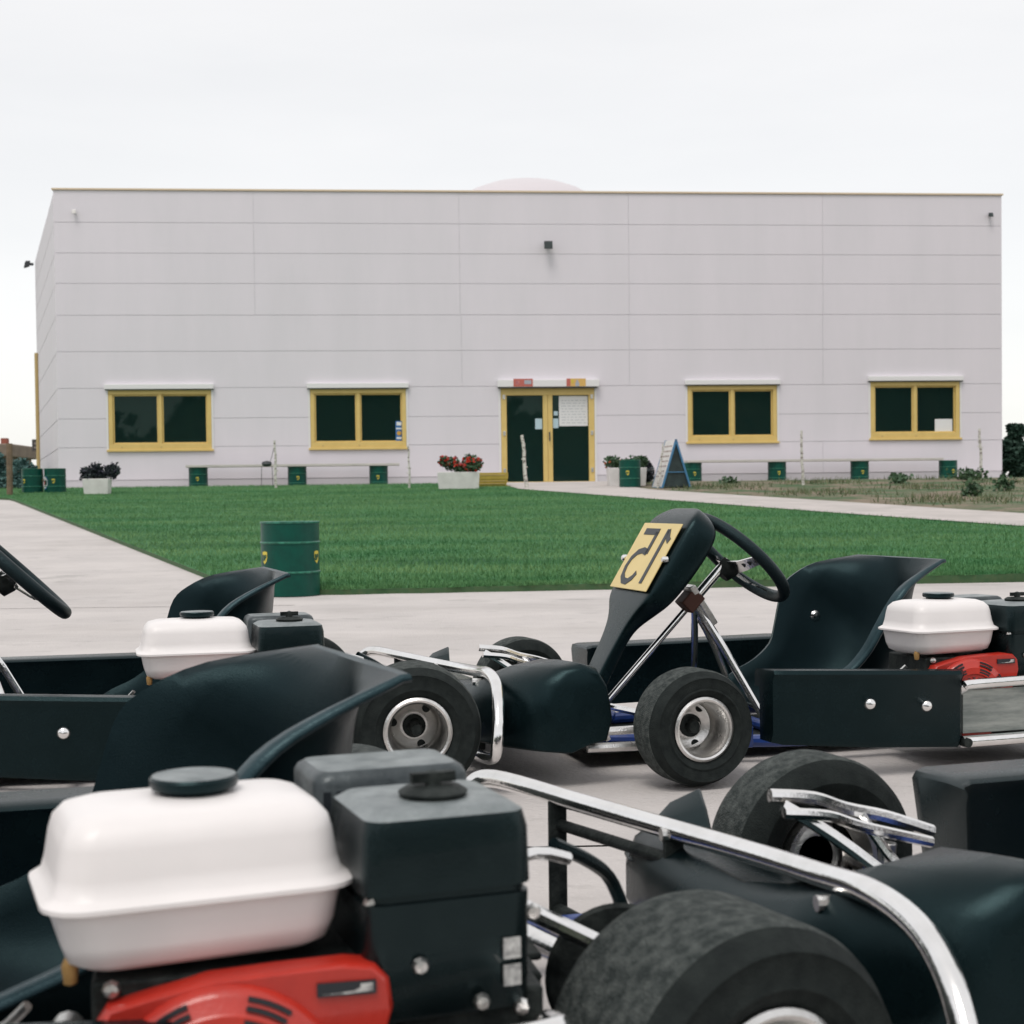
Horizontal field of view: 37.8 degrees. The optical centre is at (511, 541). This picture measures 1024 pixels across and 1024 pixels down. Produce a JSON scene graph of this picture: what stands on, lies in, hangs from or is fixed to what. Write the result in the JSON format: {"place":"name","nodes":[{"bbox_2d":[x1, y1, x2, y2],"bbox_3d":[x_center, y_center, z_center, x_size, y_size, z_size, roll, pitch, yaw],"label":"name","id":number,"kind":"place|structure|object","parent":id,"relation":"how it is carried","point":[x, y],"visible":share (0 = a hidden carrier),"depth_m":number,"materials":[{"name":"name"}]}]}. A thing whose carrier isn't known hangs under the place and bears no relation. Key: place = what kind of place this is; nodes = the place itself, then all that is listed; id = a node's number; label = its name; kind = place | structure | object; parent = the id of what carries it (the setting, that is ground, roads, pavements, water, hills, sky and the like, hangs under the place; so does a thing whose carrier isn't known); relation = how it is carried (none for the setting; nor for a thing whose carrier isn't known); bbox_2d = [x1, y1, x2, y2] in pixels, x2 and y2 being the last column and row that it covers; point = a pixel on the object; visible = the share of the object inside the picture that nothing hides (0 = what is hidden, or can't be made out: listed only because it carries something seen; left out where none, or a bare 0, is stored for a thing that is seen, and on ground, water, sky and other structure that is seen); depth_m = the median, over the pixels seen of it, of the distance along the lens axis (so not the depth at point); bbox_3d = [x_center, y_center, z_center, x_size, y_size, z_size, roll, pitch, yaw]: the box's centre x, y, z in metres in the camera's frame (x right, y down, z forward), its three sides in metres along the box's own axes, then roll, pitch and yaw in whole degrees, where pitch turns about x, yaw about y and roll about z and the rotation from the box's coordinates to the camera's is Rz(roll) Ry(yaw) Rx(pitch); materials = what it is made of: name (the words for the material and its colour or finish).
{"place":"outdoors","nodes":[
{"label":"outdoors","id":0,"kind":"place"},
{"bbox_2d":[0,438,35,471],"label":"shed","id":1,"kind":"structure","parent":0,"point":[21,451],"depth_m":51.86,"materials":[{"name":"brown brick"}]},
{"bbox_2d":[32,439,35,450],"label":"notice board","id":2,"kind":"object","parent":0,"point":[33,444],"visible":0.13,"depth_m":43.39,"materials":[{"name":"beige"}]},
{"bbox_2d":[0,500,291,608],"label":"driveway","id":3,"kind":"structure","parent":0,"point":[70,565],"depth_m":11.90,"materials":[{"name":"concrete"}]},
{"bbox_2d":[188,468,207,486],"bbox_3d":[-6.268,-1.238,29.872,0.387,0.475,0.387,0,2,33],"label":"oil drum","id":4,"kind":"object","parent":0,"point":[198,476],"visible":0.87,"depth_m":29.71,"materials":[{"name":"green metal"}]},
{"bbox_2d":[186,463,398,467],"bbox_3d":[-4.382,-1.529,30.009,4.230,0.048,0.380,-1,2,-5],"label":"bench seat","id":5,"kind":"object","parent":4,"relation":"on","point":[294,465],"visible":1,"depth_m":29.85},
{"bbox_2d":[287,467,306,485],"bbox_3d":[-4.316,-1.266,30.042,0.387,0.475,0.387,0,2,27],"label":"oil drum","id":6,"kind":"object","parent":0,"point":[297,475],"visible":0.81,"depth_m":29.88,"materials":[{"name":"green metal"}]},
{"bbox_2d":[369,466,387,484],"bbox_3d":[-2.692,-1.289,30.183,0.387,0.475,0.387,1,2,38],"label":"oil drum","id":7,"kind":"object","parent":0,"point":[378,474],"visible":0.88,"depth_m":30.02,"materials":[{"name":"green metal"}]},
{"bbox_2d":[0,582,1023,1009],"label":"concrete apron","id":8,"kind":"object","parent":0,"point":[462,626],"visible":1,"depth_m":6.46,"materials":[{"name":"grey concrete"}]},
{"bbox_2d":[0,545,503,780],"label":"go kart","id":9,"kind":"object","parent":8,"relation":"on","point":[58,714],"visible":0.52,"depth_m":3.01,"materials":[{"name":"black plastic"}]},
{"bbox_2d":[0,644,978,1023],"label":"go kart","id":10,"kind":"object","parent":8,"relation":"on","point":[256,838],"visible":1,"depth_m":1.16,"materials":[{"name":"black plastic"}]},
{"bbox_2d":[528,845,608,847],"bbox_3d":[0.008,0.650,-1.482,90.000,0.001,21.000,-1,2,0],"label":"joint filler","id":11,"kind":"object","parent":8,"relation":"in","point":[577,846],"depth_m":2.62,"materials":[{"name":"rubber"}]},
{"bbox_2d":[429,508,1023,785],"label":"go kart","id":12,"kind":"object","parent":8,"relation":"on","point":[858,650],"visible":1,"depth_m":3.27,"materials":[{"name":"plastic"}]},
{"bbox_2d":[624,749,1023,1023],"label":"go kart","id":13,"kind":"object","parent":8,"relation":"on","point":[958,881],"visible":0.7,"depth_m":1.74,"materials":[{"name":"black plastic"}]},
{"bbox_2d":[0,482,1023,589],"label":"lawn","id":14,"kind":"structure","parent":0,"point":[382,535],"depth_m":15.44,"materials":[{"name":"green plant"}]},
{"bbox_2d":[21,468,43,492],"bbox_3d":[-8.653,-1.077,26.978,0.387,0.475,0.387,-1,2,-17],"label":"oil drum","id":15,"kind":"object","parent":14,"relation":"on","point":[32,480],"visible":0.87,"depth_m":26.82,"materials":[{"name":"green metal"}]},
{"bbox_2d":[44,468,66,492],"bbox_3d":[-8.243,-1.082,26.978,0.387,0.475,0.387,0,2,33],"label":"oil drum","id":16,"kind":"object","parent":14,"relation":"on","point":[54,479],"visible":0.84,"depth_m":26.82,"materials":[{"name":"green metal"}]},
{"bbox_2d":[79,462,120,493],"bbox_3d":[-7.147,-1.109,25.945,0.713,0.577,0.460,-1,2,-12],"label":"flower planter","id":17,"kind":"object","parent":14,"relation":"on","point":[95,479],"visible":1,"depth_m":25.80,"materials":[{"name":"white concrete"}]},
{"bbox_2d":[261,448,273,486],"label":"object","id":18,"kind":"object","parent":14,"relation":"on","point":[266,463],"visible":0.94,"depth_m":28.26,"materials":[{"name":"grey metal"}]},
{"bbox_2d":[273,440,277,487],"bbox_3d":[-4.404,-1.426,27.880,0.080,0.922,0.087,-1,2,0],"label":"birch stake","id":19,"kind":"object","parent":14,"relation":"on","point":[275,464],"visible":0.94,"depth_m":27.85,"materials":[{"name":"white wood"}]},
{"bbox_2d":[260,521,320,596],"bbox_3d":[-1.429,0.106,9.636,0.387,0.475,0.387,-1,2,0],"label":"oil drum","id":20,"kind":"object","parent":14,"relation":"on","point":[291,548],"visible":0.84,"depth_m":9.47,"materials":[{"name":"green metal"}]},
{"bbox_2d":[406,446,410,487],"bbox_3d":[-1.867,-1.338,27.070,0.100,0.805,0.052,0,2,14],"label":"birch stake","id":21,"kind":"object","parent":14,"relation":"on","point":[409,473],"visible":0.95,"depth_m":27.06,"materials":[{"name":"white wood"}]},
{"bbox_2d":[437,453,483,488],"bbox_3d":[-0.899,-1.243,26.323,0.831,0.639,0.538,-1,2,-3],"label":"flower planter","id":22,"kind":"object","parent":14,"relation":"on","point":[465,474],"visible":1,"depth_m":26.14,"materials":[{"name":"white concrete"}]},
{"bbox_2d":[479,472,507,485],"bbox_3d":[-0.373,-1.140,27.476,0.600,0.250,0.366,-1,2,-2],"label":"plastic crate","id":23,"kind":"object","parent":14,"relation":"on","point":[494,479],"visible":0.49,"depth_m":27.31,"materials":[{"name":"yellow plastic"}]},
{"bbox_2d":[0,498,1023,594],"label":"lawn edge","id":24,"kind":"object","parent":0,"point":[996,578],"visible":0.43,"depth_m":9.94,"materials":[{"name":"concrete"}]},
{"bbox_2d":[0,0,1023,474],"label":"sky","id":25,"kind":"structure","parent":0,"point":[829,96],"materials":[{"name":"white"}]},
{"bbox_2d":[506,481,1023,525],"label":"path","id":26,"kind":"structure","parent":0,"point":[919,512],"depth_m":19.79,"materials":[{"name":"concrete"}]},
{"bbox_2d":[619,460,640,486],"bbox_3d":[2.056,-1.188,26.078,0.387,0.475,0.387,-2,2,-34],"label":"oil drum","id":27,"kind":"object","parent":26,"relation":"on","point":[629,473],"visible":0.95,"depth_m":25.92,"materials":[{"name":"green metal"}]},
{"bbox_2d":[510,486,1022,526],"bbox_3d":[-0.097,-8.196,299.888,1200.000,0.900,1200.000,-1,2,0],"label":"ground","id":28,"kind":"structure","parent":0,"point":[792,509],"depth_m":19.65,"materials":[{"name":"grey concrete"}]},
{"bbox_2d":[0,452,13,487],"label":"shrub","id":29,"kind":"object","parent":28,"relation":"on","point":[2,464],"visible":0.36,"depth_m":34.75,"materials":[{"name":"green plant"}]},
{"bbox_2d":[6,443,12,494],"bbox_3d":[-8.730,-1.230,25.973,0.111,0.951,0.106,0,2,22],"label":"timber post","id":30,"kind":"object","parent":28,"relation":"on","point":[9,464],"visible":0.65,"depth_m":25.93,"materials":[{"name":"brown wood"}]},
{"bbox_2d":[0,457,43,488],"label":"shrub","id":31,"kind":"object","parent":28,"relation":"on","point":[20,464],"visible":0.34,"depth_m":33.77,"materials":[{"name":"green plant"}]},
{"bbox_2d":[34,178,1002,487],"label":"sports hall","id":32,"kind":"structure","parent":28,"relation":"on","point":[178,332],"depth_m":30.98,"materials":[{"name":"grey metal"}]},
{"bbox_2d":[24,261,33,267],"bbox_3d":[-12.214,-7.004,37.772,0.233,0.176,0.175,-1,2,-21],"label":"flood lamp","id":33,"kind":"object","parent":32,"relation":"attached to","point":[27,264],"visible":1,"depth_m":37.70,"materials":[{"name":"grey metal"}]},
{"bbox_2d":[105,389,213,451],"bbox_3d":[-7.135,-2.457,30.326,2.155,1.257,0.180,-1,2,-5],"label":"window","id":34,"kind":"structure","parent":32,"relation":"in","point":[160,445],"depth_m":30.31,"materials":[{"name":"yellow paint"}]},
{"bbox_2d":[307,388,408,449],"bbox_3d":[-3.151,-2.514,30.672,2.055,1.257,0.180,-1,2,-5],"label":"window","id":35,"kind":"structure","parent":32,"relation":"in","point":[400,442],"depth_m":30.66,"materials":[{"name":"yellow paint"}]},
{"bbox_2d":[498,387,596,485],"bbox_3d":[0.748,-2.176,31.000,2.050,2.042,0.240,-1,2,-5],"label":"door","id":36,"kind":"structure","parent":32,"relation":"in","point":[573,410],"depth_m":31.03,"materials":[{"name":"yellow paint"}]},
{"bbox_2d":[544,241,552,248],"bbox_3d":[0.741,-6.102,30.785,0.175,0.176,0.233,-1,2,-5],"label":"flood lamp","id":37,"kind":"object","parent":32,"relation":"attached to","point":[548,244],"visible":1,"depth_m":30.69,"materials":[{"name":"grey metal"}]},
{"bbox_2d":[685,384,779,443],"bbox_3d":[4.619,-2.670,31.345,2.005,1.227,0.180,-1,2,-5],"label":"window","id":38,"kind":"structure","parent":32,"relation":"in","point":[773,437],"depth_m":31.33,"materials":[{"name":"yellow paint"}]},
{"bbox_2d":[868,381,961,439],"bbox_3d":[8.541,-2.776,31.683,2.040,1.247,0.180,-1,2,-5],"label":"window","id":39,"kind":"structure","parent":32,"relation":"in","point":[943,427],"depth_m":31.68,"materials":[{"name":"yellow paint"}]},
{"bbox_2d":[520,435,528,489],"bbox_3d":[0.225,-1.380,26.173,0.151,0.980,0.090,-1,2,0],"label":"birch stake","id":40,"kind":"object","parent":28,"relation":"on","point":[524,463],"visible":0.97,"depth_m":26.15,"materials":[{"name":"white wood"}]},
{"bbox_2d":[645,460,654,482],"bbox_3d":[2.365,-1.232,27.293,0.539,0.560,0.591,-1,2,0],"label":"shrub","id":41,"kind":"object","parent":28,"relation":"on","point":[650,473],"visible":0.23,"depth_m":27.23,"materials":[{"name":"black plant"}]},
{"bbox_2d":[1002,423,1023,476],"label":"conifer","id":42,"kind":"object","parent":28,"relation":"on","point":[1013,452],"visible":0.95,"depth_m":38.22,"materials":[{"name":"green plant"}]},
{"bbox_2d":[638,477,1023,512],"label":"verge","id":43,"kind":"structure","parent":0,"point":[968,504],"depth_m":23.31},
{"bbox_2d":[603,455,648,485],"bbox_3d":[2.037,-1.274,26.729,0.837,0.571,0.510,-1,2,-3],"label":"flower planter","id":44,"kind":"object","parent":43,"relation":"on","point":[612,471],"visible":0.4,"depth_m":26.59,"materials":[{"name":"white concrete"}]},
{"bbox_2d":[657,443,663,487],"bbox_3d":[2.553,-1.289,25.724,0.131,0.802,0.106,-1,2,0],"label":"birch stake","id":45,"kind":"object","parent":43,"relation":"on","point":[660,470],"visible":0.96,"depth_m":25.70,"materials":[{"name":"white wood"}]},
{"bbox_2d":[652,439,690,487],"bbox_3d":[2.764,-1.345,25.974,0.534,0.846,0.650,-1,2,-10],"label":"folding board","id":46,"kind":"object","parent":43,"relation":"on","point":[674,472],"visible":0.78,"depth_m":25.69,"materials":[{"name":"white wood"}]},
{"bbox_2d":[684,463,701,480],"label":"oil drum","id":47,"kind":"object","parent":43,"relation":"on","point":[694,471],"visible":0.61,"depth_m":30.57,"materials":[{"name":"green metal"}]},
{"bbox_2d":[684,458,943,462],"bbox_3d":[6.252,-1.681,30.931,5.380,0.048,0.380,-1,2,-5],"label":"bench seat","id":48,"kind":"object","parent":47,"relation":"on","point":[814,460],"visible":1,"depth_m":30.77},
{"bbox_2d":[718,476,740,483],"bbox_3d":[4.029,-1.120,27.607,0.451,0.197,0.349,-1,2,0],"label":"weed clump","id":49,"kind":"object","parent":43,"relation":"on","point":[729,479],"visible":0.76,"depth_m":27.57,"materials":[{"name":"green plant"}]},
{"bbox_2d":[768,462,785,479],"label":"oil drum","id":50,"kind":"object","parent":43,"relation":"on","point":[776,470],"visible":0.8,"depth_m":30.73,"materials":[{"name":"green metal"}]},
{"bbox_2d":[800,430,804,484],"bbox_3d":[5.117,-1.464,26.378,0.092,0.992,0.095,-1,2,0],"label":"birch stake","id":51,"kind":"object","parent":43,"relation":"on","point":[801,459],"visible":0.95,"depth_m":26.35,"materials":[{"name":"white wood"}]},
{"bbox_2d":[646,474,1023,505],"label":"weeds","id":52,"kind":"object","parent":43,"relation":"on","point":[949,499],"visible":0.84,"depth_m":23.63,"materials":[{"name":"green plant"}]},
{"bbox_2d":[850,461,868,478],"bbox_3d":[7.220,-1.431,31.042,0.387,0.475,0.387,0,2,33],"label":"oil drum","id":53,"kind":"object","parent":43,"relation":"on","point":[859,469],"visible":0.83,"depth_m":30.88,"materials":[{"name":"green metal"}]},
{"bbox_2d":[888,472,913,483],"bbox_3d":[6.896,-1.105,26.555,0.427,0.269,0.600,-1,2,-16],"label":"weed clump","id":54,"kind":"object","parent":43,"relation":"on","point":[897,478],"visible":0.91,"depth_m":26.49,"materials":[{"name":"green plant"}]},
{"bbox_2d":[939,460,957,477],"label":"oil drum","id":55,"kind":"object","parent":43,"relation":"on","point":[951,465],"visible":0.73,"depth_m":31.04,"materials":[{"name":"green metal"}]},
{"bbox_2d":[945,466,991,479],"bbox_3d":[8.529,-1.239,27.919,0.900,0.371,0.818,-1,2,0],"label":"weed clump","id":56,"kind":"object","parent":43,"relation":"on","point":[972,473],"visible":0.87,"depth_m":27.80,"materials":[{"name":"green plant"}]},
{"bbox_2d":[954,477,983,495],"bbox_3d":[6.605,-0.755,21.467,0.370,0.347,0.393,1,2,40],"label":"weed clump","id":57,"kind":"object","parent":43,"relation":"on","point":[974,487],"visible":0.94,"depth_m":21.44,"materials":[{"name":"green plant"}]},
{"bbox_2d":[977,429,982,476],"bbox_3d":[8.953,-1.667,28.580,0.105,0.984,0.080,-1,2,0],"label":"birch stake","id":58,"kind":"object","parent":43,"relation":"on","point":[980,446],"visible":0.88,"depth_m":28.55,"materials":[{"name":"white wood"}]},
{"bbox_2d":[988,474,1016,490],"bbox_3d":[7.557,-0.871,22.999,0.522,0.326,0.397,-1,2,0],"label":"weed clump","id":59,"kind":"object","parent":43,"relation":"on","point":[1002,480],"visible":0.94,"depth_m":22.96,"materials":[{"name":"green plant"}]}
]}

